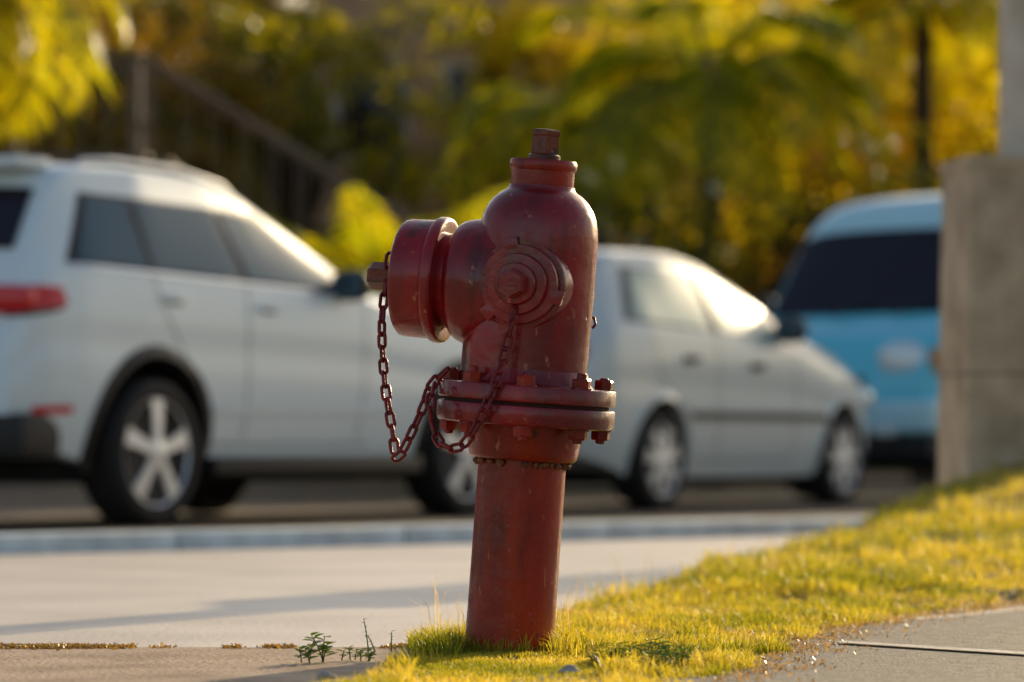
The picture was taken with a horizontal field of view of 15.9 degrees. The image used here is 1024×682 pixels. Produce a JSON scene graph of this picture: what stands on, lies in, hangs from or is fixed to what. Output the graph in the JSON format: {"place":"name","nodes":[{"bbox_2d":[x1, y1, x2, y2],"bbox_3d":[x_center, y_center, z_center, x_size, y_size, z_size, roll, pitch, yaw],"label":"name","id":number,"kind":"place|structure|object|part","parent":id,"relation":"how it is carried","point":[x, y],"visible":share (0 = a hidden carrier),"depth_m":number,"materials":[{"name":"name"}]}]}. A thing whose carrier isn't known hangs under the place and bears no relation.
{"place":"outdoors","nodes":[
{"label":"outdoors","id":0,"kind":"place"},
{"bbox_2d":[0,647,405,681],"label":"pavement","id":1,"kind":"structure","parent":0,"point":[200,664],"depth_m":6.60,"materials":[{"name":"concrete"}]},
{"bbox_2d":[0,642,407,649],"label":"road edge tufts","id":2,"kind":"object","parent":1,"relation":"on","point":[61,645],"visible":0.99,"depth_m":7.14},
{"bbox_2d":[293,632,338,663],"bbox_3d":[-0.360,0.557,6.651,0.071,0.056,0.091,-1,-2,42],"label":"weed plant","id":3,"kind":"object","parent":1,"relation":"on","point":[323,648],"visible":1,"depth_m":6.65,"materials":[{"name":"green plant"}]},
{"bbox_2d":[317,670,335,678],"bbox_3d":[-0.315,0.570,6.206,0.033,0.022,0.028,0,-2,0],"label":"pebble","id":4,"kind":"object","parent":1,"relation":"on","point":[325,673],"visible":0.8,"depth_m":6.20,"materials":[{"name":"stone"}]},
{"bbox_2d":[335,645,376,661],"bbox_3d":[-0.277,0.573,6.709,0.093,0.027,0.060,-1,-2,30],"label":"weed plant","id":5,"kind":"object","parent":1,"relation":"on","point":[367,654],"visible":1,"depth_m":6.71,"materials":[{"name":"green plant"}]},
{"bbox_2d":[362,618,394,651],"bbox_3d":[-0.262,0.563,6.991,0.078,0.063,0.034,-1,-2,33],"label":"weed plant","id":6,"kind":"object","parent":1,"relation":"on","point":[366,635],"visible":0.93,"depth_m":6.99,"materials":[{"name":"green plant"}]},
{"bbox_2d":[0,53,410,256],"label":"stair railing","id":7,"kind":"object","parent":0,"point":[134,69],"depth_m":31.54,"materials":[{"name":"metal"}]},
{"bbox_2d":[334,161,391,168],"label":"window sill","id":8,"kind":"structure","parent":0,"point":[342,163],"depth_m":46.88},
{"bbox_2d":[339,68,404,154],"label":"window glass","id":9,"kind":"object","parent":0,"point":[371,105],"visible":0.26,"depth_m":47.03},
{"bbox_2d":[0,475,936,532],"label":"road","id":10,"kind":"structure","parent":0,"point":[33,508],"depth_m":24.01,"materials":[{"name":"grey asphalt"}]},
{"bbox_2d":[0,0,129,143],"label":"palm tree","id":11,"kind":"object","parent":10,"relation":"on","point":[19,19],"visible":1,"depth_m":27.96,"materials":[{"name":"yellow plant"}]},
{"bbox_2d":[0,0,161,152],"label":"broadleaf tree","id":12,"kind":"object","parent":10,"relation":"on","point":[90,88],"visible":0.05,"depth_m":43.97,"materials":[{"name":"green plant"}]},
{"bbox_2d":[0,0,302,189],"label":"broadleaf tree","id":13,"kind":"object","parent":10,"relation":"on","point":[144,40],"visible":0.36,"depth_m":39.08,"materials":[{"name":"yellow plant"}]},
{"bbox_2d":[0,155,477,525],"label":"parked suv","id":14,"kind":"object","parent":10,"relation":"on","point":[171,347],"visible":0.84,"depth_m":18.17,"materials":[{"name":"white paint"}]},
{"bbox_3d":[-2.912,-0.588,17.809,1.362,0.317,0.180,-1,-2,31],"label":"rear window","id":15,"kind":"part","parent":14,"relation":"part of","materials":[{"name":"black glass"}]},
{"bbox_3d":[-1.970,-0.533,17.699,0.118,0.337,0.531,-1,-2,33],"label":"quarter window right","id":16,"kind":"part","parent":14,"relation":"part of","materials":[{"name":"grey glass"}]},
{"bbox_3d":[-1.628,-0.503,18.272,0.133,0.356,0.790,-1,-2,31],"label":"rear door window right","id":17,"kind":"part","parent":14,"relation":"part of","materials":[{"name":"grey glass"}]},
{"bbox_3d":[-1.204,-0.466,19.014,0.159,0.377,1.000,-1,-2,31],"label":"front door window right","id":18,"kind":"part","parent":14,"relation":"part of","materials":[{"name":"grey glass"}]},
{"bbox_2d":[109,0,519,480],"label":"broadleaf tree","id":19,"kind":"object","parent":10,"relation":"on","point":[300,63],"visible":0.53,"depth_m":41.57,"materials":[{"name":"green plant"}]},
{"bbox_2d":[262,183,507,295],"bbox_3d":[-1.035,-0.450,27.561,2.901,1.404,3.102,0,-2,0],"label":"palm shrub","id":20,"kind":"object","parent":10,"relation":"on","point":[362,222],"visible":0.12,"depth_m":27.03,"materials":[{"name":"yellow plant"}]},
{"bbox_2d":[0,517,869,554],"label":"kerb","id":21,"kind":"structure","parent":10,"relation":"on","point":[114,541],"depth_m":14.59,"materials":[{"name":"grey concrete"}]},
{"bbox_2d":[428,82,729,244],"bbox_3d":[0.733,-0.611,39.028,3.274,4.450,3.261,0,-2,0],"label":"palm tree","id":22,"kind":"object","parent":10,"relation":"on","point":[504,108],"visible":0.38,"depth_m":38.65,"materials":[{"name":"green plant"}]},
{"bbox_2d":[393,0,785,244],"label":"broadleaf tree","id":23,"kind":"object","parent":10,"relation":"on","point":[497,55],"visible":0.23,"depth_m":44.92,"materials":[{"name":"green plant"}]},
{"bbox_2d":[288,219,909,482],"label":"hedge","id":24,"kind":"object","parent":10,"relation":"on","point":[774,260],"depth_m":41.19,"materials":[{"name":"green plant"}]},
{"bbox_2d":[503,137,765,287],"bbox_3d":[1.479,-0.284,35.629,2.622,3.621,2.901,1,-2,-30],"label":"broadleaf tree","id":25,"kind":"object","parent":10,"relation":"on","point":[610,236],"visible":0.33,"depth_m":35.68,"materials":[{"name":"green plant"}]},
{"bbox_2d":[510,0,896,484],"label":"palm tree","id":26,"kind":"object","parent":10,"relation":"on","point":[723,88],"visible":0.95,"depth_m":36.48,"materials":[{"name":"green plant"}]},
{"bbox_2d":[565,249,873,509],"bbox_3d":[0.866,0.265,23.787,1.980,1.619,4.120,-1,-2,31],"label":"parked hatchback","id":27,"kind":"object","parent":10,"relation":"on","point":[714,379],"visible":0.59,"depth_m":22.80,"materials":[{"name":"silver metal"}]},
{"bbox_3d":[0.933,-0.256,22.459,0.150,0.355,1.000,-1,-2,31],"label":"rear door window right","id":28,"kind":"part","parent":27,"relation":"part of","materials":[{"name":"grey glass"}]},
{"bbox_3d":[1.452,-0.212,23.348,0.165,0.388,0.980,-1,-2,31],"label":"front door window right","id":29,"kind":"part","parent":27,"relation":"part of","materials":[{"name":"white glass"}]},
{"bbox_2d":[530,0,997,299],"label":"broadleaf tree","id":30,"kind":"object","parent":10,"relation":"on","point":[819,185],"visible":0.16,"depth_m":43.03,"materials":[{"name":"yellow plant"}]},
{"bbox_2d":[751,193,941,497],"bbox_3d":[3.787,0.056,27.849,2.300,2.269,4.690,-1,-2,41],"label":"parked van","id":31,"kind":"object","parent":10,"relation":"on","point":[859,294],"visible":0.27,"depth_m":26.42,"materials":[{"name":"teal paint"}]},
{"bbox_2d":[787,0,999,481],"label":"palm tree","id":32,"kind":"object","parent":10,"relation":"on","point":[920,16],"visible":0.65,"depth_m":39.97,"materials":[{"name":"yellow plant"}]},
{"bbox_2d":[800,0,998,198],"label":"broadleaf tree","id":33,"kind":"object","parent":10,"relation":"on","point":[984,109],"visible":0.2,"depth_m":42.34,"materials":[{"name":"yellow plant"}]},
{"bbox_2d":[815,111,997,217],"bbox_3d":[4.718,-0.444,38.155,3.964,4.085,4.425,1,-2,-25],"label":"broadleaf tree","id":34,"kind":"object","parent":10,"relation":"on","point":[911,188],"visible":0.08,"depth_m":38.61,"materials":[{"name":"green plant"}]},
{"bbox_2d":[436,161,505,168],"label":"window sill","id":35,"kind":"structure","parent":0,"point":[453,164],"depth_m":46.88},
{"bbox_2d":[318,0,643,249],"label":"walls","id":36,"kind":"structure","parent":0,"point":[355,13],"depth_m":47.12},
{"bbox_2d":[333,61,410,160],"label":"window frame","id":37,"kind":"object","parent":36,"relation":"attached to","point":[407,120],"visible":0.04,"depth_m":47.04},
{"bbox_2d":[314,219,645,235],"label":"floor band","id":38,"kind":"object","parent":36,"relation":"attached to","point":[319,222],"visible":0.09,"depth_m":46.98,"materials":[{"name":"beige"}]},
{"bbox_2d":[442,61,519,160],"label":"window frame","id":39,"kind":"object","parent":36,"relation":"attached to","point":[446,65],"visible":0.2,"depth_m":47.06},
{"bbox_2d":[448,68,513,154],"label":"window glass","id":40,"kind":"object","parent":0,"point":[457,78],"visible":0.2,"depth_m":47.04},
{"bbox_2d":[0,0,995,472],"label":"hillside","id":41,"kind":"structure","parent":0,"point":[656,242],"depth_m":64.04,"materials":[{"name":"green plant"}]},
{"bbox_2d":[0,0,317,236],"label":"hillside shrubs","id":42,"kind":"object","parent":41,"relation":"on","point":[269,7],"visible":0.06,"depth_m":61.48,"materials":[{"name":"green plant"}]},
{"bbox_2d":[644,0,973,297],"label":"hillside trees","id":43,"kind":"object","parent":41,"relation":"on","point":[740,20],"visible":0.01,"depth_m":59.26,"materials":[{"name":"green plant"}]},
{"bbox_2d":[0,535,1023,646],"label":"sidewalk","id":44,"kind":"structure","parent":0,"point":[254,597],"depth_m":10.24,"materials":[{"name":"concrete"}]},
{"bbox_2d":[212,0,993,10],"label":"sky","id":45,"kind":"structure","parent":0,"point":[298,1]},
{"bbox_2d":[303,457,1023,681],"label":"verge","id":46,"kind":"structure","parent":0,"point":[1010,595],"depth_m":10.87,"materials":[{"name":"green plant"}]},
{"bbox_2d":[367,129,615,651],"bbox_3d":[-0.039,0.165,6.975,0.477,1.141,0.365,0,-2,-2],"label":"fire hydrant","id":47,"kind":"object","parent":46,"relation":"on","point":[502,289],"visible":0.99,"depth_m":6.91,"materials":[{"name":"metal"}]},
{"bbox_2d":[454,632,567,652],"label":"grass","id":48,"kind":"structure","parent":46,"relation":"on","point":[500,647],"depth_m":6.90,"materials":[{"name":"green plant"}]},
{"bbox_2d":[557,664,581,673],"bbox_3d":[0.098,0.570,6.266,0.043,0.031,0.036,0,-2,0],"label":"pebble","id":49,"kind":"object","parent":46,"relation":"on","point":[570,668],"visible":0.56,"depth_m":6.26,"materials":[{"name":"stone"}]},
{"bbox_2d":[399,617,793,662],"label":"tall grass","id":50,"kind":"structure","parent":46,"relation":"on","point":[433,642],"depth_m":6.92,"materials":[{"name":"plant"}]},
{"bbox_2d":[585,648,620,664],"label":"ground cover plant","id":51,"kind":"object","parent":46,"relation":"on","point":[592,653],"visible":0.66,"depth_m":6.47,"materials":[{"name":"green plant"}]},
{"bbox_2d":[594,642,626,653],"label":"ground cover plant","id":52,"kind":"object","parent":46,"relation":"on","point":[607,643],"visible":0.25,"depth_m":6.57,"materials":[{"name":"green plant"}]},
{"bbox_2d":[595,645,628,661],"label":"ground cover plant","id":53,"kind":"object","parent":46,"relation":"on","point":[615,652],"visible":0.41,"depth_m":6.47,"materials":[{"name":"green plant"}]},
{"bbox_2d":[595,646,635,659],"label":"ground cover plant","id":54,"kind":"object","parent":46,"relation":"on","point":[622,652],"visible":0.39,"depth_m":6.50,"materials":[{"name":"green plant"}]},
{"bbox_2d":[626,641,666,658],"bbox_3d":[0.241,0.561,6.581,0.078,0.040,0.074,0,-2,0],"label":"ground cover plant","id":55,"kind":"object","parent":46,"relation":"on","point":[639,649],"visible":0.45,"depth_m":6.58,"materials":[{"name":"green plant"}]},
{"bbox_2d":[408,513,900,633],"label":"dry stalks","id":56,"kind":"object","parent":46,"relation":"on","point":[439,615],"visible":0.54,"depth_m":8.95,"materials":[{"name":"yellow plant"}]},
{"bbox_2d":[645,649,683,664],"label":"ground cover plant","id":57,"kind":"object","parent":46,"relation":"on","point":[678,654],"visible":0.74,"depth_m":6.46,"materials":[{"name":"green plant"}]},
{"bbox_2d":[653,647,694,666],"bbox_3d":[0.283,0.556,6.411,0.074,0.040,0.077,0,-2,0],"label":"ground cover plant","id":58,"kind":"object","parent":46,"relation":"on","point":[666,658],"visible":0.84,"depth_m":6.42,"materials":[{"name":"green plant"}]},
{"bbox_2d":[654,644,698,658],"bbox_3d":[0.287,0.562,6.577,0.083,0.037,0.074,0,-2,-14],"label":"ground cover plant","id":59,"kind":"object","parent":46,"relation":"on","point":[666,645],"visible":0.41,"depth_m":6.58,"materials":[{"name":"green plant"}]},
{"bbox_2d":[937,168,1023,489],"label":"pedestal","id":60,"kind":"object","parent":46,"relation":"on","point":[980,421],"visible":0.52,"depth_m":13.79,"materials":[{"name":"concrete"}]},
{"bbox_2d":[939,155,1023,175],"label":"cap course","id":61,"kind":"object","parent":60,"relation":"on","point":[978,161],"visible":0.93,"depth_m":13.80,"materials":[{"name":"concrete"}]},
{"bbox_2d":[998,0,1023,155],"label":"post","id":62,"kind":"object","parent":61,"relation":"on","point":[1011,86],"visible":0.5,"depth_m":13.97,"materials":[{"name":"paint"}]},
{"bbox_2d":[514,610,1023,681],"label":"footpath","id":63,"kind":"structure","parent":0,"point":[999,631],"depth_m":6.76,"materials":[{"name":"concrete"}]},
{"bbox_2d":[627,637,669,654],"bbox_3d":[0.248,0.565,6.738,0.077,0.040,0.075,1,-2,-40],"label":"ground cover plant","id":64,"kind":"object","parent":63,"relation":"on","point":[650,643],"visible":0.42,"depth_m":6.74,"materials":[{"name":"green plant"}]},
{"bbox_2d":[653,641,681,652],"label":"ground cover plant","id":65,"kind":"object","parent":63,"relation":"on","point":[667,646],"visible":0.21,"depth_m":6.70,"materials":[{"name":"green plant"}]},
{"bbox_2d":[699,599,1023,681],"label":"leaf litter","id":66,"kind":"object","parent":63,"relation":"on","point":[793,648],"visible":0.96,"depth_m":7.22,"materials":[{"name":"brown plant"}]},
{"bbox_2d":[836,641,1023,653],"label":"painted line","id":67,"kind":"object","parent":63,"relation":"on","point":[953,648],"visible":1,"depth_m":6.99,"materials":[{"name":"paint"}]},
{"bbox_2d":[863,473,909,474],"bbox_3d":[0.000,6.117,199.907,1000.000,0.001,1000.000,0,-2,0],"label":"ground","id":68,"kind":"structure","parent":0,"point":[886,474],"depth_m":51.05,"materials":[{"name":"grey asphalt"}]}
]}

